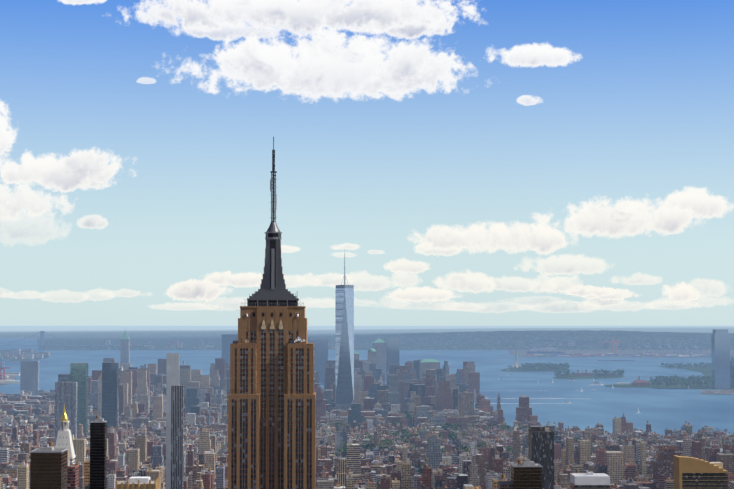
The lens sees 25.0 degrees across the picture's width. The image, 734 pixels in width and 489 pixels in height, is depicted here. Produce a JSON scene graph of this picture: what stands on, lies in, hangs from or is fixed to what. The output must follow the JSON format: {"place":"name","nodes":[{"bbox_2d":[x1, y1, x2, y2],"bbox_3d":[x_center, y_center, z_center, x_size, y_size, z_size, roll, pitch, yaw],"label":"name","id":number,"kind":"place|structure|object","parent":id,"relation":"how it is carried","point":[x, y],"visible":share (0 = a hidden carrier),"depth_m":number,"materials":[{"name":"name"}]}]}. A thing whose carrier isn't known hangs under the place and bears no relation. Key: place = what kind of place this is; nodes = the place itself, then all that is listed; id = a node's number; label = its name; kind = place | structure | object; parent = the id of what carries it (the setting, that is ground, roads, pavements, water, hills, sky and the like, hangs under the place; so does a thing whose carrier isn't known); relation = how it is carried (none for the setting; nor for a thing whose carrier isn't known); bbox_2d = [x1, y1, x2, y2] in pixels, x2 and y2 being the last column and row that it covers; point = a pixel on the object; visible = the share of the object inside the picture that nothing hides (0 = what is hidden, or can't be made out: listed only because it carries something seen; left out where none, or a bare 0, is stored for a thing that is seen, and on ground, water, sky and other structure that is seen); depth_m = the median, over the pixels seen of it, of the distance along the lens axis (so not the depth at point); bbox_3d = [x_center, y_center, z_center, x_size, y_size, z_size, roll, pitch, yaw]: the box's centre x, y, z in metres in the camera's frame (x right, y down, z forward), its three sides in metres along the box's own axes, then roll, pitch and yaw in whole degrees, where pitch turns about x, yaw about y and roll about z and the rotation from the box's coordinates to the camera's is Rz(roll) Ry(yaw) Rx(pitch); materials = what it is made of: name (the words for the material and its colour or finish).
{"place":"outdoors","nodes":[
{"label":"outdoors","id":0,"kind":"place"},
{"bbox_2d":[0,288,5,296],"bbox_3d":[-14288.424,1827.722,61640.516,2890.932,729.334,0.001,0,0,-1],"label":"cloud","id":1,"kind":"structure","parent":0,"point":[2,291],"depth_m":61652.89,"materials":[{"name":"white"}]},
{"bbox_2d":[0,376,15,384],"bbox_3d":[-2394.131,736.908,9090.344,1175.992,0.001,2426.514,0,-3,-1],"label":"red hook","id":2,"kind":"object","parent":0,"point":[12,378],"visible":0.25,"depth_m":9122.47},
{"bbox_2d":[0,101,16,166],"bbox_3d":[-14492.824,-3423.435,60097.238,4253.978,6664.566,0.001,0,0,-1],"label":"cloud","id":3,"kind":"structure","parent":0,"point":[8,134],"depth_m":60121.53,"materials":[{"name":"white"}]},
{"bbox_2d":[2,291,43,298],"bbox_3d":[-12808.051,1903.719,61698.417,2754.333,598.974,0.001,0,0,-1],"label":"cloud","id":4,"kind":"structure","parent":0,"point":[28,294],"depth_m":61699.83,"materials":[{"name":"white"}]},
{"bbox_2d":[0,350,47,360],"bbox_3d":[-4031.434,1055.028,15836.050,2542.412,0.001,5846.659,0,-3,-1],"label":"bay ridge","id":5,"kind":"structure","parent":0,"point":[4,351],"depth_m":14200.20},
{"bbox_2d":[0,206,66,243],"bbox_3d":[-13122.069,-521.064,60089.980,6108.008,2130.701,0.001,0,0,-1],"label":"cloud","id":6,"kind":"structure","parent":0,"point":[30,227],"depth_m":60104.16,"materials":[{"name":"white"}]},
{"bbox_2d":[0,183,79,227],"bbox_3d":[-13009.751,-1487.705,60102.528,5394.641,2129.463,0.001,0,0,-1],"label":"cloud","id":7,"kind":"structure","parent":0,"point":[23,198],"depth_m":60114.02,"materials":[{"name":"white"}]},
{"bbox_2d":[42,290,87,302],"bbox_3d":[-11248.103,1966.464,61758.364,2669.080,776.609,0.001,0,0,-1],"label":"cloud","id":8,"kind":"structure","parent":0,"point":[62,296],"depth_m":61757.70,"materials":[{"name":"white"}]},
{"bbox_2d":[0,147,135,192],"bbox_3d":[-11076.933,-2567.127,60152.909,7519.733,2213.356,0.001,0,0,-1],"label":"cloud","id":9,"kind":"structure","parent":0,"point":[85,169],"depth_m":60155.06,"materials":[{"name":"white"}]},
{"bbox_2d":[58,0,106,4],"bbox_3d":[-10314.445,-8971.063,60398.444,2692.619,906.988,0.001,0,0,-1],"label":"cloud","id":10,"kind":"structure","parent":0,"point":[75,2],"depth_m":60396.30,"materials":[{"name":"white"}]},
{"bbox_2d":[77,215,107,228],"bbox_3d":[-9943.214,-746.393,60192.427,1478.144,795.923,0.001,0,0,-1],"label":"cloud","id":11,"kind":"structure","parent":0,"point":[94,221],"depth_m":60192.07,"materials":[{"name":"white"}]},
{"bbox_2d":[85,289,112,300],"bbox_3d":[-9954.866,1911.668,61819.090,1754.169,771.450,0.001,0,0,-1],"label":"cloud","id":12,"kind":"structure","parent":0,"point":[97,294],"depth_m":61817.81,"materials":[{"name":"white"}]},
{"bbox_2d":[110,289,150,296],"bbox_3d":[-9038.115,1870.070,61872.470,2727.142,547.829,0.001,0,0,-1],"label":"cloud","id":13,"kind":"structure","parent":0,"point":[126,293],"depth_m":61872.68,"materials":[{"name":"white"}]},
{"bbox_2d":[137,77,155,83],"bbox_3d":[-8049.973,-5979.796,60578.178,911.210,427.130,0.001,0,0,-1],"label":"cloud","id":14,"kind":"structure","parent":0,"point":[144,80],"depth_m":60577.83,"materials":[{"name":"white"}]},
{"bbox_2d":[151,301,225,310],"bbox_3d":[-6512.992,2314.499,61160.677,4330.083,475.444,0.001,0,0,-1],"label":"cloud","id":15,"kind":"structure","parent":0,"point":[185,306],"depth_m":61157.91,"materials":[{"name":"white"}]},
{"bbox_2d":[166,279,231,301],"bbox_3d":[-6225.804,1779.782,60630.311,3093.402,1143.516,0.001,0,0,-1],"label":"cloud","id":16,"kind":"structure","parent":0,"point":[196,290],"depth_m":60629.32,"materials":[{"name":"white"}]},
{"bbox_2d":[202,294,244,309],"bbox_3d":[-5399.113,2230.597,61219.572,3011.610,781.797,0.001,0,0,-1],"label":"cloud","id":17,"kind":"structure","parent":0,"point":[230,304],"depth_m":61223.19,"materials":[{"name":"white"}]},
{"bbox_2d":[175,22,279,40],"bbox_3d":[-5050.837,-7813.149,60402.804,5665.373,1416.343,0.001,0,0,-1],"label":"cloud","id":18,"kind":"structure","parent":0,"point":[223,32],"depth_m":60405.34,"materials":[{"name":"white"}]},
{"bbox_2d":[204,271,262,290],"bbox_3d":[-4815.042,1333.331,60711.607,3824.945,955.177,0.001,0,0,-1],"label":"cloud","id":19,"kind":"structure","parent":0,"point":[248,279],"depth_m":60712.12,"materials":[{"name":"white"}]},
{"bbox_2d":[281,245,299,252],"bbox_3d":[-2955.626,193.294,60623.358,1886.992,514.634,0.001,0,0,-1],"label":"cloud","id":20,"kind":"structure","parent":0,"point":[287,249],"depth_m":60624.80,"materials":[{"name":"white"}]},
{"bbox_2d":[125,389,461,456],"bbox_3d":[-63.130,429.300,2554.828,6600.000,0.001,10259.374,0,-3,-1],"label":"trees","id":21,"kind":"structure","parent":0,"point":[340,437],"depth_m":4334.95,"materials":[{"name":"green plant"}]},
{"bbox_2d":[20,253,473,488],"bbox_3d":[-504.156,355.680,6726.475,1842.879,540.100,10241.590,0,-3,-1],"label":"skyscrapers","id":22,"kind":"structure","parent":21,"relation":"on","point":[72,390],"depth_m":5006.48,"materials":[{"name":"grey glass"}]},
{"bbox_2d":[228,137,315,488],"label":"skyscraper","id":23,"kind":"structure","parent":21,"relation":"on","point":[272,420],"depth_m":1163.91,"materials":[{"name":"stone"}]},
{"bbox_2d":[0,358,733,488],"bbox_3d":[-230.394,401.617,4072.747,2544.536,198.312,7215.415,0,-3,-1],"label":"city buildings","id":24,"kind":"structure","parent":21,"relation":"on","point":[441,396],"depth_m":4018.40,"materials":[{"name":"grey glass"}]},
{"bbox_2d":[30,404,727,488],"bbox_3d":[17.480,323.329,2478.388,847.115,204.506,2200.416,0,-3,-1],"label":"foreground buildings","id":25,"kind":"structure","parent":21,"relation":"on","point":[52,467],"depth_m":1765.82,"materials":[{"name":"brown glass"}]},
{"bbox_2d":[123,362,730,474],"bbox_3d":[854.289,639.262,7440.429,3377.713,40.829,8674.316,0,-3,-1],"label":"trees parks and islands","id":26,"kind":"object","parent":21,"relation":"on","point":[675,379],"visible":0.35,"depth_m":4634.80,"materials":[{"name":"green plant"}]},
{"bbox_2d":[283,272,320,287],"bbox_3d":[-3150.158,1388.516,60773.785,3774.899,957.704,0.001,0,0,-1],"label":"cloud","id":27,"kind":"structure","parent":0,"point":[293,281],"depth_m":60785.09,"materials":[{"name":"white"}]},
{"bbox_2d":[122,0,486,49],"bbox_3d":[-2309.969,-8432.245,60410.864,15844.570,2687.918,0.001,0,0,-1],"label":"cloud","id":28,"kind":"structure","parent":0,"point":[299,18],"depth_m":60408.77,"materials":[{"name":"white"}]},
{"bbox_2d":[298,297,334,307],"bbox_3d":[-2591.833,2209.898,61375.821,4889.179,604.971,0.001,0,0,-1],"label":"cloud","id":29,"kind":"structure","parent":0,"point":[310,302],"depth_m":61387.31,"materials":[{"name":"white"}]},
{"bbox_2d":[172,26,474,101],"bbox_3d":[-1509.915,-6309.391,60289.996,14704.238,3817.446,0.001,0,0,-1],"label":"cloud","id":30,"kind":"structure","parent":0,"point":[323,62],"depth_m":60295.14,"materials":[{"name":"white"}]},
{"bbox_2d":[297,273,352,286],"bbox_3d":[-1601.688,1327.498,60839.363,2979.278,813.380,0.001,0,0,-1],"label":"cloud","id":31,"kind":"structure","parent":0,"point":[329,279],"depth_m":60843.34,"materials":[{"name":"white"}]},
{"bbox_2d":[333,252,354,257],"bbox_3d":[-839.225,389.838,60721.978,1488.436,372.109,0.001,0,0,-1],"label":"cloud","id":32,"kind":"structure","parent":0,"point":[341,254],"depth_m":60721.57,"materials":[{"name":"white"}]},
{"bbox_2d":[332,243,359,249],"bbox_3d":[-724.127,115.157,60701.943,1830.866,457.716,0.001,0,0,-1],"label":"cloud","id":33,"kind":"structure","parent":0,"point":[347,246],"depth_m":60701.44,"materials":[{"name":"white"}]},
{"bbox_2d":[0,326,733,435],"bbox_3d":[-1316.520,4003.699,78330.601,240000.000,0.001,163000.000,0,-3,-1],"label":"sea","id":34,"kind":"structure","parent":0,"point":[661,410],"depth_m":8414.68,"materials":[{"name":"liquid"}]},
{"bbox_2d":[0,329,733,412],"bbox_3d":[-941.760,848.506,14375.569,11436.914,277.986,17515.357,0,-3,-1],"label":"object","id":35,"kind":"structure","parent":34,"relation":"on","point":[722,371],"depth_m":13333.44,"materials":[{"name":"plant"}]},
{"bbox_2d":[0,326,733,337],"bbox_3d":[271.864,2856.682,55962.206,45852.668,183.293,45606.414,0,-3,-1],"label":"hills","id":36,"kind":"structure","parent":0,"point":[101,332],"depth_m":42318.60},
{"bbox_2d":[0,0,733,325],"label":"sky","id":37,"kind":"structure","parent":0,"point":[645,110],"materials":[{"name":"blue"}]},
{"bbox_2d":[330,269,405,290],"bbox_3d":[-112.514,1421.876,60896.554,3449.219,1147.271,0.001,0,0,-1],"label":"cloud","id":38,"kind":"structure","parent":0,"point":[363,281],"depth_m":60898.88,"materials":[{"name":"white"}]},
{"bbox_2d":[368,250,384,253],"bbox_3d":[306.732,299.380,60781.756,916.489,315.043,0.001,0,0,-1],"label":"cloud","id":39,"kind":"structure","parent":0,"point":[375,252],"depth_m":60781.85,"materials":[{"name":"white"}]},
{"bbox_2d":[354,298,400,306],"bbox_3d":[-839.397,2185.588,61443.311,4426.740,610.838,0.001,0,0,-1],"label":"cloud","id":40,"kind":"structure","parent":0,"point":[367,300],"depth_m":61455.29,"materials":[{"name":"white"}]},
{"bbox_2d":[301,16,456,39],"bbox_3d":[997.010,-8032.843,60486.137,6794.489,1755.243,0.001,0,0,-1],"label":"cloud","id":41,"kind":"structure","parent":0,"point":[409,32],"depth_m":60501.91,"materials":[{"name":"white"}]},
{"bbox_2d":[37,330,733,349],"bbox_3d":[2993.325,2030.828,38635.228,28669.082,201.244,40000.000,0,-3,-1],"label":"staten island hills","id":42,"kind":"structure","parent":0,"point":[505,340],"depth_m":20685.22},
{"bbox_2d":[368,295,410,308],"bbox_3d":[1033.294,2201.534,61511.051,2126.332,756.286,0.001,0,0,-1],"label":"cloud","id":43,"kind":"structure","parent":0,"point":[391,303],"depth_m":61508.19,"materials":[{"name":"white"}]},
{"bbox_2d":[379,271,424,290],"bbox_3d":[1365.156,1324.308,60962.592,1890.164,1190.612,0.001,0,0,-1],"label":"cloud","id":44,"kind":"structure","parent":0,"point":[401,279],"depth_m":60962.87,"materials":[{"name":"white"}]},
{"bbox_2d":[384,258,428,273],"bbox_3d":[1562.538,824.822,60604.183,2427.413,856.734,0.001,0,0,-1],"label":"cloud","id":45,"kind":"structure","parent":0,"point":[402,265],"depth_m":60602.10,"materials":[{"name":"white"}]},
{"bbox_2d":[387,286,460,301],"bbox_3d":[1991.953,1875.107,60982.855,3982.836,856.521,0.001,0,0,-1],"label":"cloud","id":46,"kind":"structure","parent":0,"point":[419,294],"depth_m":60983.13,"materials":[{"name":"white"}]},
{"bbox_2d":[414,244,462,255],"bbox_3d":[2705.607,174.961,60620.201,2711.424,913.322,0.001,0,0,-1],"label":"cloud","id":47,"kind":"structure","parent":0,"point":[420,248],"depth_m":60616.68,"materials":[{"name":"white"}]},
{"bbox_2d":[427,300,458,306],"bbox_3d":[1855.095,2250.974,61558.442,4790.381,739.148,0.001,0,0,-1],"label":"cloud","id":48,"kind":"structure","parent":0,"point":[441,303],"depth_m":61575.42,"materials":[{"name":"white"}]},
{"bbox_2d":[428,300,483,310],"bbox_3d":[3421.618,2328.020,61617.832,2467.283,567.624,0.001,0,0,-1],"label":"cloud","id":49,"kind":"structure","parent":0,"point":[465,306],"depth_m":61619.87,"materials":[{"name":"white"}]},
{"bbox_2d":[433,270,495,300],"bbox_3d":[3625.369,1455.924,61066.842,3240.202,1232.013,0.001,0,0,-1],"label":"cloud","id":50,"kind":"structure","parent":0,"point":[474,283],"depth_m":61068.30,"materials":[{"name":"white"}]},
{"bbox_2d":[408,222,577,254],"bbox_3d":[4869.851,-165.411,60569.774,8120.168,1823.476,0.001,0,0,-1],"label":"cloud","id":51,"kind":"structure","parent":0,"point":[544,238],"depth_m":60567.42,"materials":[{"name":"white"}]},
{"bbox_2d":[469,302,523,312],"bbox_3d":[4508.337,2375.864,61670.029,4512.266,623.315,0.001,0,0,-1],"label":"cloud","id":52,"kind":"structure","parent":0,"point":[499,307],"depth_m":61677.00,"materials":[{"name":"white"}]},
{"bbox_2d":[459,274,558,295],"bbox_3d":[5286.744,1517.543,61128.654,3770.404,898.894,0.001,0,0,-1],"label":"cloud","id":53,"kind":"structure","parent":0,"point":[514,284],"depth_m":61132.16,"materials":[{"name":"white"}]},
{"bbox_2d":[517,95,541,105],"bbox_3d":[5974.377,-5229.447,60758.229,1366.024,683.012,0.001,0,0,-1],"label":"cloud","id":54,"kind":"structure","parent":0,"point":[526,100],"depth_m":60756.73,"materials":[{"name":"white"}]},
{"bbox_2d":[486,43,580,66],"bbox_3d":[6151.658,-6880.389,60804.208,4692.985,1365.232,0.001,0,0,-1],"label":"cloud","id":55,"kind":"structure","parent":0,"point":[536,55],"depth_m":60804.87,"materials":[{"name":"white"}]},
{"bbox_2d":[502,366,567,371],"bbox_3d":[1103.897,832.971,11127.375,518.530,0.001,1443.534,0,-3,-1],"label":"island","id":56,"kind":"structure","parent":0,"point":[518,369],"depth_m":10645.06,"materials":[{"name":"green plant"}]},
{"bbox_2d":[498,296,577,308],"bbox_3d":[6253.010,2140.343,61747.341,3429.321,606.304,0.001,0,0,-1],"label":"cloud","id":57,"kind":"structure","parent":0,"point":[532,303],"depth_m":61745.25,"materials":[{"name":"white"}]},
{"bbox_2d":[532,272,558,292],"bbox_3d":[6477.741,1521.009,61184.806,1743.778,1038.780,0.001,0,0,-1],"label":"cloud","id":58,"kind":"structure","parent":0,"point":[547,282],"depth_m":61186.28,"materials":[{"name":"white"}]},
{"bbox_2d":[515,254,606,274],"bbox_3d":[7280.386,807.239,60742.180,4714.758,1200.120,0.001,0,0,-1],"label":"cloud","id":59,"kind":"structure","parent":0,"point":[566,264],"depth_m":60743.54,"materials":[{"name":"white"}]},
{"bbox_2d":[525,300,598,312],"bbox_3d":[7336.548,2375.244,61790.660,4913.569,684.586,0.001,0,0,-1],"label":"cloud","id":60,"kind":"structure","parent":0,"point":[559,306],"depth_m":61791.29,"materials":[{"name":"white"}]},
{"bbox_2d":[545,275,581,292],"bbox_3d":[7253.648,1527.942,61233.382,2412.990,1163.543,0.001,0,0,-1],"label":"cloud","id":61,"kind":"structure","parent":0,"point":[565,284],"depth_m":61234.97,"materials":[{"name":"white"}]},
{"bbox_2d":[553,373,623,378],"bbox_3d":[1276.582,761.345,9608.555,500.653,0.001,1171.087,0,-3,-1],"label":"island","id":62,"kind":"structure","parent":0,"point":[577,377],"depth_m":9288.54,"materials":[{"name":"green plant"}]},
{"bbox_2d":[565,285,615,296],"bbox_3d":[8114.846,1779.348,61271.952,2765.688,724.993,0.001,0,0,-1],"label":"cloud","id":63,"kind":"structure","parent":0,"point":[588,290],"depth_m":61276.09,"materials":[{"name":"white"}]},
{"bbox_2d":[583,298,625,311],"bbox_3d":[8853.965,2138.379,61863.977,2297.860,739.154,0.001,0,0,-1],"label":"cloud","id":64,"kind":"structure","parent":0,"point":[602,303],"depth_m":61863.69,"materials":[{"name":"white"}]},
{"bbox_2d":[580,287,637,300],"bbox_3d":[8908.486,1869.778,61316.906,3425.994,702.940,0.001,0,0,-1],"label":"cloud","id":65,"kind":"structure","parent":0,"point":[620,294],"depth_m":61322.86,"materials":[{"name":"white"}]},
{"bbox_2d":[533,196,700,251],"bbox_3d":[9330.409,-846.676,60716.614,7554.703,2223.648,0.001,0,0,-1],"label":"cloud","id":66,"kind":"structure","parent":0,"point":[621,217],"depth_m":60717.99,"materials":[{"name":"white"}]},
{"bbox_2d":[508,350,733,357],"bbox_3d":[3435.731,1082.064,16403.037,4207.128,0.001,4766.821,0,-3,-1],"label":"bayonne pier","id":67,"kind":"structure","parent":0,"point":[522,353],"depth_m":17063.38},
{"bbox_2d":[584,298,680,310],"bbox_3d":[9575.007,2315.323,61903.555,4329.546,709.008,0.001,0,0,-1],"label":"cloud","id":68,"kind":"structure","parent":0,"point":[634,306],"depth_m":61907.86,"materials":[{"name":"white"}]},
{"bbox_2d":[612,272,661,284],"bbox_3d":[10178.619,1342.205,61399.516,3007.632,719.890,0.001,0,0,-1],"label":"cloud","id":69,"kind":"structure","parent":0,"point":[639,279],"depth_m":61398.23,"materials":[{"name":"white"}]},
{"bbox_2d":[605,365,733,388],"bbox_3d":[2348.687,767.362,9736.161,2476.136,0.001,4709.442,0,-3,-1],"label":"terrain liberty state park","id":70,"kind":"structure","parent":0,"point":[707,371],"depth_m":8238.67,"materials":[{"name":"green plant"}]},
{"bbox_2d":[647,299,699,309],"bbox_3d":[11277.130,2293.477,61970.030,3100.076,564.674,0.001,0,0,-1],"label":"cloud","id":71,"kind":"structure","parent":0,"point":[669,304],"depth_m":61971.54,"materials":[{"name":"white"}]},
{"bbox_2d":[662,280,699,302],"bbox_3d":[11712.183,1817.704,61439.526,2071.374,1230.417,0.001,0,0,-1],"label":"cloud","id":72,"kind":"structure","parent":0,"point":[682,292],"depth_m":61438.81,"materials":[{"name":"white"}]},
{"bbox_2d":[656,187,733,218],"bbox_3d":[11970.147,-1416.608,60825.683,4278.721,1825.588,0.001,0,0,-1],"label":"cloud","id":73,"kind":"structure","parent":0,"point":[701,202],"depth_m":60830.10,"materials":[{"name":"white"}]},
{"bbox_2d":[658,297,731,306],"bbox_3d":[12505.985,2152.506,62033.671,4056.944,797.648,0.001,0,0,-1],"label":"cloud","id":74,"kind":"structure","parent":0,"point":[705,301],"depth_m":62038.21,"materials":[{"name":"white"}]},
{"bbox_2d":[673,279,725,302],"bbox_3d":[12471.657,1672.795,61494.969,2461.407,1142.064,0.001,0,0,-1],"label":"cloud","id":75,"kind":"structure","parent":0,"point":[705,288],"depth_m":61498.81,"materials":[{"name":"white"}]},
{"bbox_2d":[701,390,733,393],"bbox_3d":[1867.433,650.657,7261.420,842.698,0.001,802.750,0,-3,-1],"label":"pier","id":76,"kind":"structure","parent":0,"point":[717,391],"depth_m":7402.03,"materials":[{"name":"grey concrete"}]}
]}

